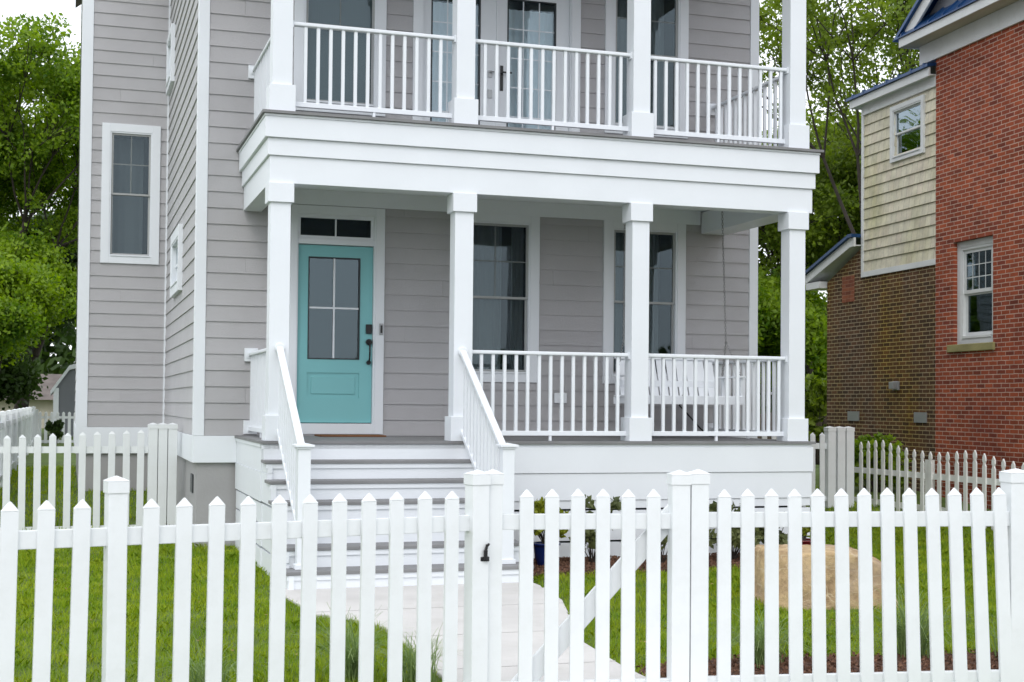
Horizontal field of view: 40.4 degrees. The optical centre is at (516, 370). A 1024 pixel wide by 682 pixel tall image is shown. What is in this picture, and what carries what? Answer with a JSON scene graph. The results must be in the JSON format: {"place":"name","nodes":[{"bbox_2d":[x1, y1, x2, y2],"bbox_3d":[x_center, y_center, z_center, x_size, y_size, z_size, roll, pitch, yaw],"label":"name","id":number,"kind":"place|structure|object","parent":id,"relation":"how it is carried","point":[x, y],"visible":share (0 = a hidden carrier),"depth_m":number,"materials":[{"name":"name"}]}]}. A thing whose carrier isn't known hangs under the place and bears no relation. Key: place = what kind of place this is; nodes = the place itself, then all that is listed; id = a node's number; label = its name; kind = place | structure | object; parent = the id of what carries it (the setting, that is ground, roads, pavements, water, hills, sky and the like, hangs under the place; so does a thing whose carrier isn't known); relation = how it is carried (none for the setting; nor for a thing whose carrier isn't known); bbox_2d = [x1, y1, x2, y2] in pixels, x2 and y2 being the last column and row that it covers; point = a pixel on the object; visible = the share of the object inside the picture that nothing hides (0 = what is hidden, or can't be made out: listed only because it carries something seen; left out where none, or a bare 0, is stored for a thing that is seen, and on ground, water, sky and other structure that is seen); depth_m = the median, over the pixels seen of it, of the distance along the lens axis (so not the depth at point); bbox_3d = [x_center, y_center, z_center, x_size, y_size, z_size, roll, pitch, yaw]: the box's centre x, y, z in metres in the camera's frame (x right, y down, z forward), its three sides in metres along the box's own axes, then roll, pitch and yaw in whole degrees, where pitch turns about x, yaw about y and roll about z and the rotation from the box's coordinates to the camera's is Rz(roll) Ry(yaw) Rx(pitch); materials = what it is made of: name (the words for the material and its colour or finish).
{"place":"outdoors","nodes":[
{"label":"outdoors","id":0,"kind":"place"},
{"bbox_2d":[0,374,62,427],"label":"garage","id":1,"kind":"structure","parent":0,"point":[43,404],"depth_m":62.08,"materials":[{"name":"brown"}]},
{"bbox_2d":[50,364,75,435],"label":"garden shed","id":2,"kind":"structure","parent":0,"point":[62,391],"depth_m":49.02,"materials":[{"name":"grey"}]},
{"bbox_2d":[134,634,288,681],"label":"ornamental grass","id":3,"kind":"object","parent":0,"point":[199,671],"depth_m":7.45,"materials":[{"name":"green plant"}]},
{"bbox_2d":[256,603,414,681],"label":"ornamental grass","id":4,"kind":"object","parent":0,"point":[351,660],"depth_m":8.00,"materials":[{"name":"green plant"}]},
{"bbox_2d":[0,464,902,529],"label":"grass","id":5,"kind":"structure","parent":0,"point":[31,474],"depth_m":19.80,"materials":[{"name":"green plant"}]},
{"bbox_2d":[0,0,918,363],"label":"sky","id":6,"kind":"structure","parent":0,"point":[8,8],"materials":[{"name":"white"}]},
{"bbox_2d":[286,582,645,681],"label":"path","id":7,"kind":"structure","parent":0,"point":[509,640],"depth_m":10.30,"materials":[{"name":"concrete"}]},
{"bbox_2d":[0,428,997,681],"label":"ground","id":8,"kind":"structure","parent":0,"point":[132,520],"depth_m":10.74,"materials":[{"name":"green plant"}]},
{"bbox_2d":[0,406,35,486],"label":"picket fence","id":9,"kind":"object","parent":8,"relation":"on","point":[15,424],"visible":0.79,"depth_m":24.64,"materials":[{"name":"white plastic"}]},
{"bbox_2d":[0,344,48,409],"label":"tree","id":10,"kind":"object","parent":8,"relation":"on","point":[19,380],"visible":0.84,"depth_m":38.53,"materials":[{"name":"green plant"}]},
{"bbox_2d":[0,252,76,369],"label":"tree","id":11,"kind":"object","parent":8,"relation":"on","point":[27,296],"visible":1,"depth_m":34.37,"materials":[{"name":"green plant"}]},
{"bbox_2d":[0,222,76,347],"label":"tree","id":12,"kind":"object","parent":8,"relation":"on","point":[18,247],"visible":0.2,"depth_m":40.40,"materials":[{"name":"green plant"}]},
{"bbox_2d":[0,12,80,253],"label":"tree","id":13,"kind":"object","parent":8,"relation":"on","point":[39,168],"visible":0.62,"depth_m":40.59,"materials":[{"name":"green plant"}]},
{"bbox_2d":[3,208,77,408],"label":"tree","id":14,"kind":"object","parent":8,"relation":"on","point":[36,352],"visible":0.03,"depth_m":50.42,"materials":[{"name":"green plant"}]},
{"bbox_2d":[35,409,74,442],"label":"picket fence","id":15,"kind":"object","parent":8,"relation":"on","point":[63,417],"visible":0.38,"depth_m":41.23,"materials":[{"name":"white plastic"}]},
{"bbox_2d":[45,419,64,445],"bbox_3d":[-12.319,1.707,37.101,0.530,0.854,0.446,1,-1,-18],"label":"shrub","id":16,"kind":"object","parent":8,"relation":"on","point":[55,427],"visible":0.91,"depth_m":37.01,"materials":[{"name":"green plant"}]},
{"bbox_2d":[0,423,177,529],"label":"picket fence","id":17,"kind":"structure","parent":8,"relation":"on","point":[160,449],"depth_m":16.54,"materials":[{"name":"white plastic"}]},
{"bbox_2d":[0,470,490,681],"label":"picket fence","id":18,"kind":"object","parent":8,"relation":"on","point":[115,536],"visible":1,"depth_m":6.26,"materials":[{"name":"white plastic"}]},
{"bbox_2d":[30,322,776,413],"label":"woods","id":19,"kind":"object","parent":8,"relation":"on","point":[65,356],"visible":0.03,"depth_m":80.34,"materials":[{"name":"green plant"}]},
{"bbox_2d":[376,623,461,681],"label":"ornamental grass","id":20,"kind":"object","parent":8,"relation":"on","point":[411,669],"depth_m":7.93,"materials":[{"name":"green plant"}]},
{"bbox_2d":[73,0,823,589],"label":"house","id":21,"kind":"structure","parent":8,"relation":"on","point":[399,224],"depth_m":15.76,"materials":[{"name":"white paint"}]},
{"bbox_2d":[100,123,160,264],"bbox_3d":[-5.680,-2.562,20.448,0.819,2.026,0.612,1,-1,-18],"label":"window","id":22,"kind":"structure","parent":21,"relation":"in","point":[130,181],"depth_m":20.30,"materials":[{"name":"white paint"}]},
{"bbox_2d":[166,23,175,95],"bbox_3d":[-4.883,-4.426,19.835,0.172,0.810,0.990,1,-1,-18],"label":"window","id":23,"kind":"structure","parent":21,"relation":"in","point":[170,54],"depth_m":19.49,"materials":[{"name":"white paint"}]},
{"bbox_2d":[170,224,183,297],"bbox_3d":[-4.381,-1.413,18.110,0.172,0.830,1.460,1,-1,-18],"label":"window","id":24,"kind":"structure","parent":21,"relation":"in","point":[176,248],"depth_m":17.93,"materials":[{"name":"white paint"}]},
{"bbox_2d":[296,244,372,422],"bbox_3d":[-2.073,-0.423,15.921,0.867,2.028,0.135,1,-1,-18],"label":"front door","id":25,"kind":"structure","parent":21,"relation":"in","point":[329,390],"depth_m":15.94,"materials":[{"name":"teal paint"}]},
{"bbox_2d":[293,0,386,116],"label":"window","id":26,"kind":"structure","parent":21,"relation":"in","point":[371,14],"depth_m":16.11,"materials":[{"name":"grey glass"}]},
{"bbox_2d":[314,434,385,436],"bbox_3d":[-1.868,0.727,15.636,0.740,0.017,0.420,1,-1,-18],"label":"door mat","id":27,"kind":"object","parent":21,"relation":"on","point":[344,435],"depth_m":15.48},
{"bbox_2d":[423,0,496,125],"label":"french door","id":28,"kind":"structure","parent":21,"relation":"in","point":[437,15],"depth_m":16.54,"materials":[{"name":"white paint"}]},
{"bbox_2d":[472,213,539,382],"bbox_3d":[-0.331,-0.872,16.759,1.090,2.018,0.612,1,-1,-18],"label":"window","id":29,"kind":"structure","parent":21,"relation":"in","point":[506,248],"depth_m":16.65,"materials":[{"name":"grey glass"}]},
{"bbox_2d":[498,0,568,130],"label":"french door","id":30,"kind":"structure","parent":21,"relation":"in","point":[516,26],"depth_m":16.85,"materials":[{"name":"white paint"}]},
{"bbox_2d":[602,220,685,383],"bbox_3d":[1.492,-0.840,17.344,1.090,2.015,0.612,1,-1,-18],"label":"window","id":31,"kind":"structure","parent":21,"relation":"in","point":[667,242],"depth_m":17.21,"materials":[{"name":"white paint"}]},
{"bbox_2d":[604,0,688,138],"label":"window","id":32,"kind":"structure","parent":21,"relation":"in","point":[664,42],"depth_m":17.29,"materials":[{"name":"white paint"}]},
{"bbox_2d":[613,211,745,404],"bbox_3d":[1.867,-0.817,16.091,1.420,2.405,0.679,1,-1,-18],"label":"porch swing","id":33,"kind":"object","parent":21,"relation":"hanging from","point":[679,383],"visible":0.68,"depth_m":16.24,"materials":[{"name":"white paint"}]},
{"bbox_2d":[679,395,713,436],"bbox_3d":[2.075,0.524,16.068,0.624,0.494,0.142,2,-2,-42],"label":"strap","id":34,"kind":"object","parent":33,"relation":"hanging from","point":[692,419],"visible":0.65,"depth_m":16.09,"materials":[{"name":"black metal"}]},
{"bbox_2d":[16,526,995,625],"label":"grass","id":35,"kind":"structure","parent":8,"relation":"on","point":[25,557],"depth_m":12.74,"materials":[{"name":"green plant"}]},
{"bbox_2d":[34,554,996,656],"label":"fallen leaves","id":36,"kind":"object","parent":8,"relation":"on","point":[326,618],"visible":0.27,"depth_m":10.33,"materials":[{"name":"brown plant"}]},
{"bbox_2d":[480,469,691,681],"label":"garden gate","id":37,"kind":"structure","parent":8,"relation":"on","point":[671,519],"depth_m":6.98,"materials":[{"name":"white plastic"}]},
{"bbox_2d":[533,549,874,576],"bbox_3d":[1.894,1.987,14.126,4.340,0.095,1.224,1,-1,-18],"label":"mulch bed","id":38,"kind":"object","parent":8,"relation":"on","point":[644,569],"visible":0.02,"depth_m":13.51,"materials":[{"name":"brown wood"}]},
{"bbox_2d":[533,541,560,564],"bbox_3d":[0.292,1.795,13.628,0.286,0.225,0.286,1,-1,-18],"label":"planter pot","id":39,"kind":"object","parent":38,"relation":"on","point":[539,549],"visible":0.38,"depth_m":13.54,"materials":[{"name":"ceramic"}]},
{"bbox_2d":[534,497,568,543],"bbox_3d":[0.287,1.470,13.634,0.442,0.522,0.387,2,-2,-36],"label":"potted plant","id":40,"kind":"object","parent":39,"relation":"on","point":[539,506],"visible":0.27,"depth_m":13.56,"materials":[{"name":"green plant"}]},
{"bbox_2d":[568,494,620,562],"bbox_3d":[0.762,1.594,13.927,0.558,0.709,0.553,2,-2,-44],"label":"shrub","id":41,"kind":"object","parent":38,"relation":"on","point":[590,534],"visible":0.34,"depth_m":13.92,"materials":[{"name":"green plant"}]},
{"bbox_2d":[661,535,667,561],"bbox_3d":[1.502,1.673,14.071,0.474,0.570,0.493,1,-1,-18],"label":"shrub","id":42,"kind":"object","parent":38,"relation":"on","point":[664,541],"visible":0.08,"depth_m":13.94,"materials":[{"name":"green plant"}]},
{"bbox_2d":[709,501,761,559],"bbox_3d":[2.216,1.646,14.391,0.725,0.653,0.607,1,-1,-18],"label":"shrub","id":43,"kind":"object","parent":38,"relation":"on","point":[735,536],"visible":0.21,"depth_m":14.29,"materials":[{"name":"green plant"}]},
{"bbox_2d":[755,511,787,544],"bbox_3d":[2.712,1.699,14.639,0.444,0.567,0.473,0,-1,7],"label":"shrub","id":44,"kind":"object","parent":38,"relation":"on","point":[783,538],"visible":0.3,"depth_m":14.52,"materials":[{"name":"green plant"}]},
{"bbox_2d":[802,538,810,544],"bbox_3d":[3.030,1.863,14.684,0.318,0.170,0.318,1,-1,-18],"label":"planter pot","id":45,"kind":"object","parent":38,"relation":"on","point":[808,541],"visible":0.16,"depth_m":14.55,"materials":[{"name":"ceramic"}]},
{"bbox_2d":[757,412,826,461],"bbox_3d":[5.770,1.569,31.819,4.920,1.260,0.030,1,-1,-18],"label":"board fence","id":46,"kind":"object","parent":8,"relation":"on","point":[769,437],"visible":0.01,"depth_m":31.83,"materials":[{"name":"white wood"}]},
{"bbox_2d":[758,262,826,376],"bbox_3d":[6.338,-0.473,41.964,6.360,6.142,7.192,1,-1,-18],"label":"tree","id":47,"kind":"object","parent":8,"relation":"on","point":[769,314],"visible":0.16,"depth_m":39.62,"materials":[{"name":"green plant"}]},
{"bbox_2d":[760,285,826,397],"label":"tree","id":48,"kind":"object","parent":8,"relation":"on","point":[814,295],"depth_m":50.51,"materials":[{"name":"green plant"}]},
{"bbox_2d":[762,426,854,507],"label":"side gate","id":49,"kind":"structure","parent":8,"relation":"on","point":[835,446],"depth_m":20.51,"materials":[{"name":"white plastic"}]},
{"bbox_2d":[758,125,860,407],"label":"tree","id":50,"kind":"object","parent":8,"relation":"on","point":[828,230],"visible":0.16,"depth_m":42.62,"materials":[{"name":"green plant"}]},
{"bbox_2d":[761,108,860,308],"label":"tree","id":51,"kind":"object","parent":8,"relation":"on","point":[823,121],"visible":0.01,"depth_m":52.47,"materials":[{"name":"green plant"}]},
{"bbox_2d":[805,372,826,464],"bbox_3d":[6.610,1.106,30.657,1.102,2.190,1.027,1,-1,-18],"label":"shrub","id":52,"kind":"object","parent":8,"relation":"on","point":[816,396],"visible":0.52,"depth_m":30.48,"materials":[{"name":"green plant"}]},
{"bbox_2d":[636,648,998,677],"bbox_3d":[2.966,1.859,8.464,4.386,0.095,1.396,1,-1,-14],"label":"mulch bed","id":53,"kind":"object","parent":8,"relation":"on","point":[643,671],"visible":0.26,"depth_m":8.52,"materials":[{"name":"brown wood"}]},
{"bbox_2d":[708,597,834,667],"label":"ornamental grass","id":54,"kind":"object","parent":53,"relation":"on","point":[759,651],"depth_m":8.49,"materials":[{"name":"green plant"}]},
{"bbox_2d":[832,581,994,658],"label":"ornamental grass","id":55,"kind":"object","parent":53,"relation":"on","point":[901,634],"depth_m":8.81,"materials":[{"name":"green plant"}]},
{"bbox_2d":[754,544,897,609],"bbox_3d":[2.536,1.829,11.503,1.183,0.746,0.908,1,-1,-10],"label":"boulder","id":56,"kind":"object","parent":8,"relation":"on","point":[759,587],"visible":0.28,"depth_m":11.15,"materials":[{"name":"stone"}]},
{"bbox_2d":[759,0,919,233],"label":"tree","id":57,"kind":"object","parent":8,"relation":"on","point":[827,38],"visible":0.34,"depth_m":39.31,"materials":[{"name":"green plant"}]},
{"bbox_2d":[687,468,1023,681],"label":"picket fence","id":58,"kind":"object","parent":8,"relation":"on","point":[1004,518],"visible":1,"depth_m":7.19,"materials":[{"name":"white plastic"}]},
{"bbox_2d":[854,432,911,492],"bbox_3d":[5.893,1.542,22.666,1.304,1.121,1.258,1,-1,-18],"label":"shrub","id":59,"kind":"object","parent":8,"relation":"on","point":[865,439],"visible":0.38,"depth_m":22.39,"materials":[{"name":"green plant"}]},
{"bbox_2d":[854,440,1023,530],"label":"gothic picket fence","id":60,"kind":"object","parent":8,"relation":"on","point":[929,475],"visible":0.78,"depth_m":19.67,"materials":[{"name":"white wood"}]},
{"bbox_2d":[802,527,810,540],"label":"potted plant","id":61,"kind":"object","parent":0,"point":[805,530],"visible":0.24,"depth_m":14.66,"materials":[{"name":"green plant"}]},
{"bbox_2d":[805,0,1023,508],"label":"brick house","id":62,"kind":"structure","parent":0,"point":[920,278],"depth_m":22.29,"materials":[{"name":"red brick"}]},
{"bbox_2d":[890,94,925,162],"bbox_3d":[6.620,-4.059,23.402,0.162,0.960,1.085,1,-1,-14],"label":"window","id":63,"kind":"structure","parent":62,"relation":"in","point":[909,116],"depth_m":23.43,"materials":[{"name":"clear glass"}]},
{"bbox_2d":[957,236,992,343],"bbox_3d":[7.262,-1.229,21.483,0.362,1.616,1.078,1,-1,-14],"label":"window","id":64,"kind":"structure","parent":62,"relation":"in","point":[974,257],"depth_m":21.82,"materials":[{"name":"white wood"}]},
{"bbox_2d":[947,609,997,656],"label":"ornamental grass","id":65,"kind":"object","parent":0,"point":[994,635],"depth_m":8.89,"materials":[{"name":"green plant"}]}
]}

